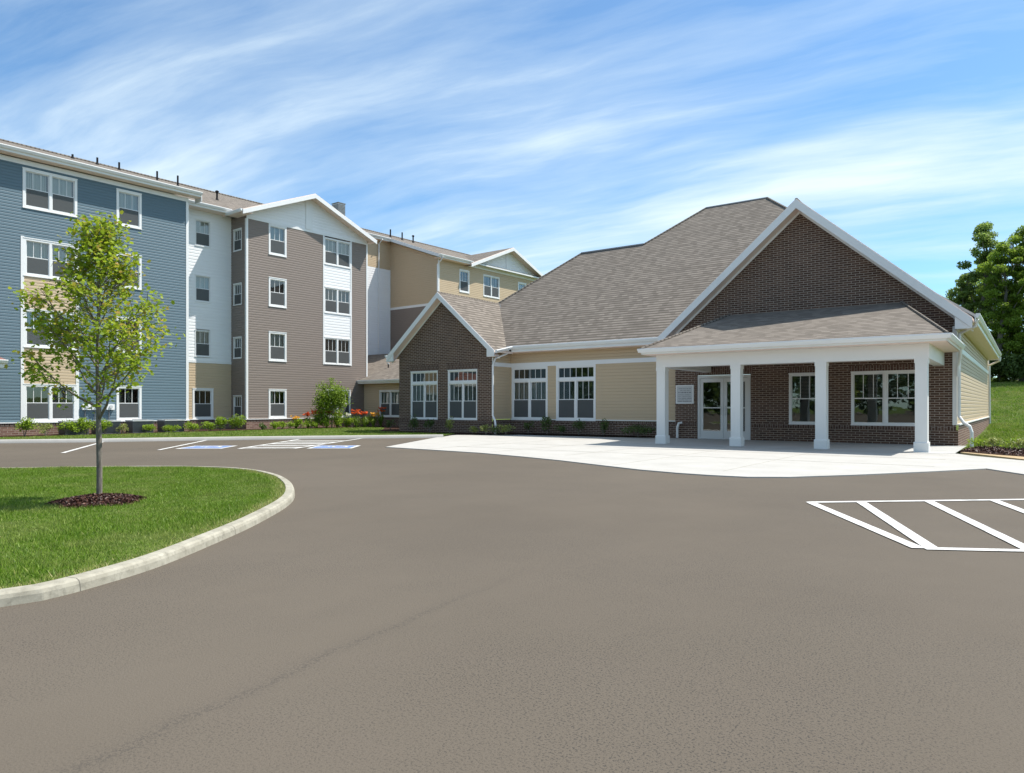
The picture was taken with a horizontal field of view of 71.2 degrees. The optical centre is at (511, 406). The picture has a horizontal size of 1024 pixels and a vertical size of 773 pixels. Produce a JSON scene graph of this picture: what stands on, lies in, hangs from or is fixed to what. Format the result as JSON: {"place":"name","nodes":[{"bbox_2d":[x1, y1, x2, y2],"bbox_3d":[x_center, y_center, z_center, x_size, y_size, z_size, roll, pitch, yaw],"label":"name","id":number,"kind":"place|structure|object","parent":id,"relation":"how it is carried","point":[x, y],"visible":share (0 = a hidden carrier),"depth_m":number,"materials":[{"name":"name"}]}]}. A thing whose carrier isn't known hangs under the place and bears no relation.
{"place":"outdoors","nodes":[
{"label":"outdoors","id":0,"kind":"place"},
{"bbox_2d":[0,465,285,588],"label":"island lawn","id":1,"kind":"structure","parent":0,"point":[101,553],"depth_m":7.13,"materials":[{"name":"plant"}]},
{"bbox_2d":[3,210,185,494],"bbox_3d":[-5.170,-0.627,8.985,1.999,3.698,1.724,0,0,0],"label":"young maple tree","id":2,"kind":"object","parent":1,"relation":"on","point":[103,237],"visible":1,"depth_m":8.83,"materials":[{"name":"green plant"}]},
{"bbox_2d":[46,493,145,508],"bbox_3d":[-5.158,1.147,8.960,1.130,0.133,1.115,0,0,36],"label":"mulch ring","id":3,"kind":"object","parent":1,"relation":"on","point":[90,499],"visible":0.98,"depth_m":8.72,"materials":[{"name":"brown wood"}]},
{"bbox_2d":[0,426,453,438],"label":"lawn strip","id":4,"kind":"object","parent":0,"point":[314,434],"visible":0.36,"depth_m":30.76,"materials":[{"name":"plant"}]},
{"bbox_2d":[294,418,305,427],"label":"shrub","id":5,"kind":"object","parent":4,"relation":"on","point":[299,423],"visible":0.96,"depth_m":38.40,"materials":[{"name":"green plant"}]},
{"bbox_2d":[304,419,317,427],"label":"shrub","id":6,"kind":"object","parent":4,"relation":"on","point":[312,423],"visible":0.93,"depth_m":38.96,"materials":[{"name":"green plant"}]},
{"bbox_2d":[317,418,332,427],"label":"shrub","id":7,"kind":"object","parent":4,"relation":"on","point":[323,423],"visible":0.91,"depth_m":39.50,"materials":[{"name":"green plant"}]},
{"bbox_2d":[310,377,352,427],"bbox_3d":[-10.152,-0.191,40.059,2.300,2.886,2.269,0,0,7],"label":"tree","id":8,"kind":"object","parent":4,"relation":"on","point":[331,400],"visible":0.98,"depth_m":39.71,"materials":[{"name":"green plant"}]},
{"bbox_2d":[0,426,654,436],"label":"mulch bed","id":9,"kind":"object","parent":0,"point":[395,429],"visible":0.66,"depth_m":32.98,"materials":[{"name":"brown soil"}]},
{"bbox_2d":[14,416,37,435],"bbox_3d":[-19.576,0.827,28.755,0.648,0.873,0.774,0,0,36],"label":"shrub","id":10,"kind":"object","parent":9,"relation":"on","point":[26,423],"visible":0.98,"depth_m":28.75,"materials":[{"name":"green plant"}]},
{"bbox_2d":[34,422,53,435],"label":"shrub","id":11,"kind":"object","parent":9,"relation":"on","point":[47,427],"visible":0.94,"depth_m":29.36,"materials":[{"name":"green plant"}]},
{"bbox_2d":[56,420,79,434],"bbox_3d":[-18.640,0.882,30.002,0.753,0.762,0.777,0,0,36],"label":"shrub","id":12,"kind":"object","parent":9,"relation":"on","point":[72,425],"visible":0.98,"depth_m":29.96,"materials":[{"name":"green plant"}]},
{"bbox_2d":[57,420,88,434],"bbox_3d":[-18.914,0.950,30.850,0.960,0.700,1.100,0,0,39],"label":"condenser unit","id":13,"kind":"object","parent":9,"relation":"on","point":[64,432],"visible":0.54,"depth_m":30.59,"materials":[{"name":"grey paint"}]},
{"bbox_2d":[75,418,95,433],"bbox_3d":[-18.224,0.834,30.529,0.647,0.859,0.804,0,0,36],"label":"shrub","id":14,"kind":"object","parent":9,"relation":"on","point":[82,423],"visible":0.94,"depth_m":30.44,"materials":[{"name":"green plant"}]},
{"bbox_2d":[95,418,112,433],"bbox_3d":[-17.771,0.884,31.108,0.659,0.758,0.630,0,0,36],"label":"shrub","id":15,"kind":"object","parent":9,"relation":"on","point":[104,425],"visible":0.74,"depth_m":31.07,"materials":[{"name":"green plant"}]},
{"bbox_2d":[89,420,120,433],"bbox_3d":[-18.102,0.950,31.864,0.960,0.700,1.100,0,0,39],"label":"condenser unit","id":16,"kind":"object","parent":9,"relation":"on","point":[113,429],"visible":0.39,"depth_m":31.71,"materials":[{"name":"grey paint"}]},
{"bbox_2d":[106,404,114,419],"bbox_3d":[-18.301,0.303,32.575,0.170,0.826,0.340,0,0,39],"label":"sign","id":17,"kind":"object","parent":9,"relation":"on","point":[110,407],"visible":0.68,"depth_m":32.55,"materials":[{"name":"white metal"}]},
{"bbox_2d":[116,424,128,433],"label":"shrub","id":18,"kind":"object","parent":9,"relation":"on","point":[121,427],"visible":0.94,"depth_m":31.66,"materials":[{"name":"green plant"}]},
{"bbox_2d":[125,419,153,432],"bbox_3d":[-17.195,0.950,32.996,0.960,0.700,1.100,0,0,39],"label":"condenser unit","id":19,"kind":"object","parent":9,"relation":"on","point":[135,425],"visible":0.79,"depth_m":32.66,"materials":[{"name":"grey paint"}]},
{"bbox_2d":[142,424,156,432],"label":"shrub","id":20,"kind":"object","parent":9,"relation":"on","point":[149,427],"visible":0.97,"depth_m":32.50,"materials":[{"name":"green plant"}]},
{"bbox_2d":[160,425,181,431],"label":"shrub","id":21,"kind":"object","parent":9,"relation":"on","point":[172,428],"visible":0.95,"depth_m":33.36,"materials":[{"name":"green plant"}]},
{"bbox_2d":[157,419,185,431],"bbox_3d":[-16.288,0.950,34.128,0.960,0.700,1.100,0,0,39],"label":"condenser unit","id":22,"kind":"object","parent":9,"relation":"on","point":[161,423],"visible":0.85,"depth_m":33.88,"materials":[{"name":"grey paint"}]},
{"bbox_2d":[183,421,201,431],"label":"shrub","id":23,"kind":"object","parent":9,"relation":"on","point":[189,425],"visible":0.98,"depth_m":34.17,"materials":[{"name":"green plant"}]},
{"bbox_2d":[201,421,216,430],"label":"shrub","id":24,"kind":"object","parent":9,"relation":"on","point":[208,425],"visible":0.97,"depth_m":34.82,"materials":[{"name":"green plant"}]},
{"bbox_2d":[215,417,227,430],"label":"shrub","id":25,"kind":"object","parent":9,"relation":"on","point":[221,421],"visible":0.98,"depth_m":35.22,"materials":[{"name":"green plant"}]},
{"bbox_2d":[228,414,246,429],"bbox_3d":[-13.831,0.810,36.041,0.921,0.907,0.611,0,0,-8],"label":"shrub","id":26,"kind":"object","parent":9,"relation":"on","point":[234,421],"visible":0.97,"depth_m":35.94,"materials":[{"name":"green plant"}]},
{"bbox_2d":[302,411,312,427],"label":"daylily","id":27,"kind":"object","parent":9,"relation":"on","point":[307,414],"visible":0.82,"depth_m":39.11,"materials":[{"name":"green plant"}]},
{"bbox_2d":[344,417,360,426],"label":"shrub","id":28,"kind":"object","parent":9,"relation":"on","point":[349,420],"visible":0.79,"depth_m":40.96,"materials":[{"name":"green plant"}]},
{"bbox_2d":[351,409,361,427],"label":"daylily","id":29,"kind":"object","parent":9,"relation":"on","point":[356,419],"visible":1,"depth_m":40.56,"materials":[{"name":"green plant"}]},
{"bbox_2d":[360,411,368,426],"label":"daylily","id":30,"kind":"object","parent":9,"relation":"on","point":[365,420],"visible":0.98,"depth_m":41.02,"materials":[{"name":"green plant"}]},
{"bbox_2d":[369,412,378,426],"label":"daylily","id":31,"kind":"object","parent":9,"relation":"on","point":[372,420],"visible":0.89,"depth_m":41.55,"materials":[{"name":"green plant"}]},
{"bbox_2d":[376,406,385,426],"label":"daylily","id":32,"kind":"object","parent":9,"relation":"on","point":[380,419],"visible":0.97,"depth_m":42.00,"materials":[{"name":"green plant"}]},
{"bbox_2d":[407,413,418,429],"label":"shrub","id":33,"kind":"object","parent":9,"relation":"on","point":[413,421],"visible":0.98,"depth_m":34.06,"materials":[{"name":"green plant"}]},
{"bbox_2d":[423,419,434,431],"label":"shrub","id":34,"kind":"object","parent":9,"relation":"on","point":[430,423],"visible":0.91,"depth_m":33.48,"materials":[{"name":"green plant"}]},
{"bbox_2d":[445,416,453,432],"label":"shrub","id":35,"kind":"object","parent":9,"relation":"on","point":[449,425],"visible":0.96,"depth_m":32.26,"materials":[{"name":"green plant"}]},
{"bbox_2d":[480,424,491,434],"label":"shrub","id":36,"kind":"object","parent":9,"relation":"on","point":[485,428],"visible":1,"depth_m":31.29,"materials":[{"name":"green plant"}]},
{"bbox_2d":[497,425,515,433],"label":"shrub","id":37,"kind":"object","parent":9,"relation":"on","point":[506,427],"visible":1,"depth_m":31.02,"materials":[{"name":"green plant"}]},
{"bbox_2d":[524,421,533,432],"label":"shrub","id":38,"kind":"object","parent":9,"relation":"on","point":[526,426],"visible":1,"depth_m":31.94,"materials":[{"name":"green plant"}]},
{"bbox_2d":[540,417,551,434],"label":"shrub","id":39,"kind":"object","parent":9,"relation":"on","point":[547,420],"visible":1,"depth_m":31.30,"materials":[{"name":"green plant"}]},
{"bbox_2d":[553,425,566,433],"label":"shrub","id":40,"kind":"object","parent":9,"relation":"on","point":[560,428],"visible":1,"depth_m":30.79,"materials":[{"name":"green plant"}]},
{"bbox_2d":[572,419,585,435],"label":"shrub","id":41,"kind":"object","parent":9,"relation":"on","point":[578,423],"visible":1,"depth_m":30.45,"materials":[{"name":"green plant"}]},
{"bbox_2d":[600,418,608,434],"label":"shrub","id":42,"kind":"object","parent":9,"relation":"on","point":[604,426],"visible":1,"depth_m":29.74,"materials":[{"name":"green plant"}]},
{"bbox_2d":[620,424,654,436],"bbox_3d":[5.080,0.973,28.737,1.418,0.548,1.231,0,0,36],"label":"shrub","id":43,"kind":"object","parent":9,"relation":"on","point":[643,430],"visible":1,"depth_m":28.60,"materials":[{"name":"green plant"}]},
{"bbox_2d":[0,438,1023,772],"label":"asphalt lot","id":44,"kind":"structure","parent":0,"point":[372,606],"depth_m":4.05,"materials":[{"name":"grey asphalt"}]},
{"bbox_2d":[0,466,294,606],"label":"island kerb","id":45,"kind":"structure","parent":44,"relation":"on","point":[42,591],"depth_m":5.52,"materials":[{"name":"concrete"}]},
{"bbox_2d":[176,446,232,448],"bbox_3d":[-9.467,1.259,22.223,1.360,0.008,1.600,0,0,-4],"label":"access symbol","id":46,"kind":"object","parent":44,"relation":"on","point":[205,447],"visible":1,"depth_m":21.95,"materials":[{"name":"blue paint"}]},
{"bbox_2d":[62,438,361,452],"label":"parking lines","id":47,"kind":"object","parent":44,"relation":"on","point":[251,447],"visible":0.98,"depth_m":23.11,"materials":[{"name":"white paint"}]},
{"bbox_2d":[0,434,442,442],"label":"lot kerb","id":48,"kind":"structure","parent":44,"relation":"on","point":[201,438],"depth_m":26.78,"materials":[{"name":"concrete"}]},
{"bbox_2d":[310,445,360,447],"bbox_3d":[-5.549,1.259,22.349,1.360,0.008,1.600,0,0,-2],"label":"access symbol","id":49,"kind":"object","parent":44,"relation":"on","point":[344,446],"visible":1,"depth_m":22.50,"materials":[{"name":"blue paint"}]},
{"bbox_2d":[807,499,1023,551],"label":"hatched bay lines","id":50,"kind":"object","parent":44,"relation":"on","point":[917,538],"visible":1,"depth_m":7.63,"materials":[{"name":"white paint"}]},
{"bbox_2d":[0,0,1023,377],"label":"sky","id":51,"kind":"structure","parent":0,"point":[553,132],"materials":[{"name":"blue"}]},
{"bbox_2d":[386,435,1023,477],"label":"pavement","id":52,"kind":"structure","parent":0,"point":[712,462],"depth_m":17.52,"materials":[{"name":"concrete"}]},
{"bbox_2d":[637,438,965,453],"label":"porch floor","id":53,"kind":"structure","parent":52,"relation":"on","point":[908,448],"depth_m":22.82,"materials":[{"name":"concrete"}]},
{"bbox_2d":[492,381,1023,453],"bbox_3d":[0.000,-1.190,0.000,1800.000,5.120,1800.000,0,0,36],"label":"ground","id":54,"kind":"structure","parent":0,"point":[957,426],"depth_m":46.52,"materials":[{"name":"green plant"}]},
{"bbox_2d":[0,139,542,435],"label":"apartment building","id":55,"kind":"structure","parent":54,"relation":"on","point":[277,311],"depth_m":38.34,"materials":[{"name":"blue plastic"}]},
{"bbox_2d":[0,357,8,368],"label":"entrance canopy","id":56,"kind":"object","parent":55,"relation":"attached to","point":[3,361],"visible":0.92,"depth_m":27.16,"materials":[{"name":"white"}]},
{"bbox_2d":[23,383,75,421],"bbox_3d":[-20.126,-0.153,30.975,0.752,1.635,2.044,0,0,39],"label":"window","id":57,"kind":"structure","parent":55,"relation":"in","point":[39,405],"depth_m":30.86,"materials":[{"name":"white paint"}]},
{"bbox_2d":[23,237,75,280],"bbox_3d":[-20.126,-6.302,30.975,0.752,1.635,2.044,0,0,39],"label":"window","id":58,"kind":"structure","parent":55,"relation":"in","point":[39,260],"depth_m":30.61,"materials":[{"name":"grey glass"}]},
{"bbox_2d":[23,308,76,349],"bbox_3d":[-20.126,-3.312,30.975,0.752,1.655,2.044,0,0,39],"label":"window","id":59,"kind":"structure","parent":55,"relation":"in","point":[28,336],"depth_m":30.33,"materials":[{"name":"white paint"}]},
{"bbox_2d":[22,167,77,217],"bbox_3d":[-20.126,-9.188,30.975,0.752,1.705,2.104,0,0,39],"label":"window","id":60,"kind":"structure","parent":55,"relation":"in","point":[42,191],"depth_m":30.78,"materials":[{"name":"white paint"}]},
{"bbox_2d":[116,385,141,420],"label":"window","id":61,"kind":"structure","parent":55,"relation":"in","point":[129,404],"depth_m":33.56,"materials":[{"name":"white paint"}]},
{"bbox_2d":[116,316,141,352],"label":"window","id":62,"kind":"structure","parent":55,"relation":"in","point":[140,342],"depth_m":33.49,"materials":[{"name":"white paint"}]},
{"bbox_2d":[116,253,141,289],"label":"window","id":63,"kind":"structure","parent":55,"relation":"in","point":[139,268],"depth_m":33.60,"materials":[{"name":"white paint"}]},
{"bbox_2d":[116,188,141,229],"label":"window","id":64,"kind":"structure","parent":55,"relation":"in","point":[130,202],"depth_m":33.40,"materials":[{"name":"white paint"}]},
{"bbox_2d":[195,218,210,247],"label":"window","id":65,"kind":"structure","parent":55,"relation":"in","point":[202,227],"depth_m":37.88,"materials":[{"name":"grey glass"}]},
{"bbox_2d":[195,274,210,302],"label":"window","id":66,"kind":"structure","parent":55,"relation":"in","point":[202,282],"depth_m":37.88,"materials":[{"name":"grey glass"}]},
{"bbox_2d":[195,329,210,357],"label":"window","id":67,"kind":"structure","parent":55,"relation":"in","point":[202,337],"depth_m":37.87,"materials":[{"name":"white paint"}]},
{"bbox_2d":[192,388,213,418],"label":"window","id":68,"kind":"structure","parent":55,"relation":"in","point":[202,401],"depth_m":37.96,"materials":[{"name":"white paint"}]},
{"bbox_2d":[233,227,241,251],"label":"window","id":69,"kind":"structure","parent":55,"relation":"in","point":[237,233],"depth_m":38.78,"materials":[{"name":"white paint"}]},
{"bbox_2d":[233,282,241,305],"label":"window","id":70,"kind":"structure","parent":55,"relation":"in","point":[237,287],"depth_m":38.76,"materials":[{"name":"white paint"}]},
{"bbox_2d":[233,336,241,358],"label":"window","id":71,"kind":"structure","parent":55,"relation":"in","point":[237,341],"depth_m":38.76,"materials":[{"name":"white paint"}]},
{"bbox_2d":[233,395,241,417],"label":"window","id":72,"kind":"structure","parent":55,"relation":"in","point":[237,399],"depth_m":38.80,"materials":[{"name":"white paint"}]},
{"bbox_2d":[268,389,286,418],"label":"window","id":73,"kind":"structure","parent":55,"relation":"in","point":[277,397],"depth_m":39.74,"materials":[{"name":"white paint"}]},
{"bbox_2d":[268,223,286,257],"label":"window","id":74,"kind":"structure","parent":55,"relation":"in","point":[277,234],"depth_m":39.66,"materials":[{"name":"white paint"}]},
{"bbox_2d":[269,331,286,361],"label":"window","id":75,"kind":"structure","parent":55,"relation":"in","point":[277,340],"depth_m":39.69,"materials":[{"name":"white paint"}]},
{"bbox_2d":[269,277,286,308],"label":"window","id":76,"kind":"structure","parent":55,"relation":"in","point":[277,286],"depth_m":39.79,"materials":[{"name":"white paint"}]},
{"bbox_2d":[323,337,350,365],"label":"window","id":77,"kind":"structure","parent":55,"relation":"in","point":[337,350],"depth_m":42.95,"materials":[{"name":"white paint"}]},
{"bbox_2d":[324,389,350,416],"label":"window","id":78,"kind":"structure","parent":55,"relation":"in","point":[348,409],"depth_m":43.36,"materials":[{"name":"white paint"}]},
{"bbox_2d":[324,286,350,315],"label":"window","id":79,"kind":"structure","parent":55,"relation":"in","point":[337,301],"depth_m":42.95,"materials":[{"name":"white paint"}]},
{"bbox_2d":[324,237,350,268],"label":"window","id":80,"kind":"structure","parent":55,"relation":"in","point":[337,252],"depth_m":42.79,"materials":[{"name":"grey glass"}]},
{"bbox_2d":[459,269,469,293],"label":"window","id":81,"kind":"structure","parent":55,"relation":"in","point":[463,274],"depth_m":52.74,"materials":[{"name":"white paint"}]},
{"bbox_2d":[483,274,499,298],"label":"window","id":82,"kind":"structure","parent":55,"relation":"in","point":[491,284],"depth_m":55.15,"materials":[{"name":"white paint"}]},
{"bbox_2d":[356,197,1001,451],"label":"community building","id":83,"kind":"structure","parent":54,"relation":"on","point":[822,332],"depth_m":27.74,"materials":[{"name":"brown brick"}]},
{"bbox_2d":[379,390,398,416],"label":"window","id":84,"kind":"structure","parent":83,"relation":"in","point":[389,399],"depth_m":43.10,"materials":[{"name":"white paint"}]},
{"bbox_2d":[411,370,437,419],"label":"window","id":85,"kind":"structure","parent":83,"relation":"in","point":[424,384],"depth_m":34.57,"materials":[{"name":"white paint"}]},
{"bbox_2d":[447,369,476,419],"bbox_3d":[-2.088,-0.542,33.305,1.784,2.335,0.752,0,0,36],"label":"window","id":86,"kind":"structure","parent":83,"relation":"in","point":[462,384],"depth_m":33.15,"materials":[{"name":"white paint"}]},
{"bbox_2d":[511,365,547,419],"bbox_3d":[0.992,-0.603,32.767,2.004,2.455,0.752,0,0,36],"label":"window","id":87,"kind":"structure","parent":83,"relation":"in","point":[529,383],"depth_m":32.66,"materials":[{"name":"white paint"}]},
{"bbox_2d":[556,364,595,420],"bbox_3d":[2.964,-0.603,31.339,2.014,2.455,0.752,0,0,36],"label":"window","id":88,"kind":"structure","parent":83,"relation":"in","point":[575,383],"depth_m":31.36,"materials":[{"name":"white paint"}]},
{"bbox_2d":[676,385,693,403],"bbox_3d":[6.765,-0.475,27.977,0.730,0.730,0.042,0,0,36],"label":"wall plaque","id":89,"kind":"object","parent":83,"relation":"attached to","point":[684,394],"depth_m":27.96,"materials":[{"name":"white paint"}]},
{"bbox_2d":[700,378,723,438],"bbox_3d":[7.649,0.080,27.390,0.920,2.320,0.125,0,0,36],"label":"door","id":90,"kind":"structure","parent":83,"relation":"in","point":[703,434],"depth_m":27.39,"materials":[{"name":"white metal"}]},
{"bbox_2d":[724,377,747,439],"bbox_3d":[8.402,0.080,26.845,0.920,2.320,0.125,0,0,36],"label":"door","id":91,"kind":"structure","parent":83,"relation":"in","point":[727,434],"depth_m":26.98,"materials":[{"name":"white metal"}]},
{"bbox_2d":[788,372,814,424],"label":"window","id":92,"kind":"structure","parent":83,"relation":"in","point":[801,385],"depth_m":25.99,"materials":[{"name":"white paint"}]},
{"bbox_2d":[851,370,914,425],"bbox_3d":[12.671,-0.278,24.164,2.114,1.845,0.752,0,0,36],"label":"window","id":93,"kind":"structure","parent":83,"relation":"in","point":[878,398],"depth_m":24.33,"materials":[{"name":"white paint"}]},
{"bbox_2d":[945,272,993,325],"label":"woodland tree","id":94,"kind":"object","parent":54,"relation":"on","point":[959,293],"visible":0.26,"depth_m":67.48,"materials":[{"name":"green plant"}]},
{"bbox_2d":[967,438,988,445],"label":"shrub","id":95,"kind":"object","parent":54,"relation":"on","point":[979,440],"visible":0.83,"depth_m":21.43,"materials":[{"name":"green plant"}]},
{"bbox_2d":[955,261,1007,375],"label":"woodland tree","id":96,"kind":"object","parent":54,"relation":"on","point":[978,282],"visible":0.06,"depth_m":71.42,"materials":[{"name":"green plant"}]},
{"bbox_2d":[956,221,1022,380],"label":"woodland tree","id":97,"kind":"object","parent":54,"relation":"on","point":[983,235],"visible":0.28,"depth_m":65.61,"materials":[{"name":"green plant"}]},
{"bbox_2d":[989,360,998,376],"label":"shrub","id":98,"kind":"object","parent":54,"relation":"on","point":[993,368],"visible":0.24,"depth_m":61.63,"materials":[{"name":"green plant"}]},
{"bbox_2d":[976,241,1023,381],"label":"woodland tree","id":99,"kind":"object","parent":54,"relation":"on","point":[1006,313],"visible":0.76,"depth_m":62.16,"materials":[{"name":"green plant"}]},
{"bbox_2d":[988,225,1023,380],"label":"woodland tree","id":100,"kind":"object","parent":54,"relation":"on","point":[1018,236],"visible":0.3,"depth_m":63.12,"materials":[{"name":"green plant"}]},
{"bbox_2d":[994,353,1023,380],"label":"shrub","id":101,"kind":"object","parent":54,"relation":"on","point":[1009,367],"visible":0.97,"depth_m":60.35,"materials":[{"name":"green plant"}]},
{"bbox_2d":[959,445,1023,456],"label":"mulch bed","id":102,"kind":"object","parent":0,"point":[1008,451],"visible":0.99,"depth_m":19.06,"materials":[{"name":"brown wood"}]},
{"bbox_2d":[981,436,1009,446],"bbox_3d":[14.222,1.079,21.021,0.740,0.412,0.572,0,0,5],"label":"shrub","id":103,"kind":"object","parent":102,"relation":"on","point":[992,441],"visible":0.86,"depth_m":20.98,"materials":[{"name":"green plant"}]},
{"bbox_2d":[996,437,1021,447],"bbox_3d":[14.017,1.067,20.079,0.721,0.436,0.678,0,0,36],"label":"shrub","id":104,"kind":"object","parent":102,"relation":"on","point":[1011,440],"visible":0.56,"depth_m":20.01,"materials":[{"name":"green plant"}]},
{"bbox_2d":[1006,436,1023,448],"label":"shrub","id":105,"kind":"object","parent":102,"relation":"on","point":[1019,442],"visible":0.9,"depth_m":19.53,"materials":[{"name":"green plant"}]},
{"bbox_2d":[960,452,1023,459],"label":"curb","id":106,"kind":"structure","parent":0,"point":[996,456],"depth_m":17.91,"materials":[{"name":"beige concrete"}]},
{"bbox_2d":[962,380,1023,449],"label":"lawn grass","id":107,"kind":"structure","parent":0,"point":[998,433],"depth_m":43.35,"materials":[{"name":"green plant"}]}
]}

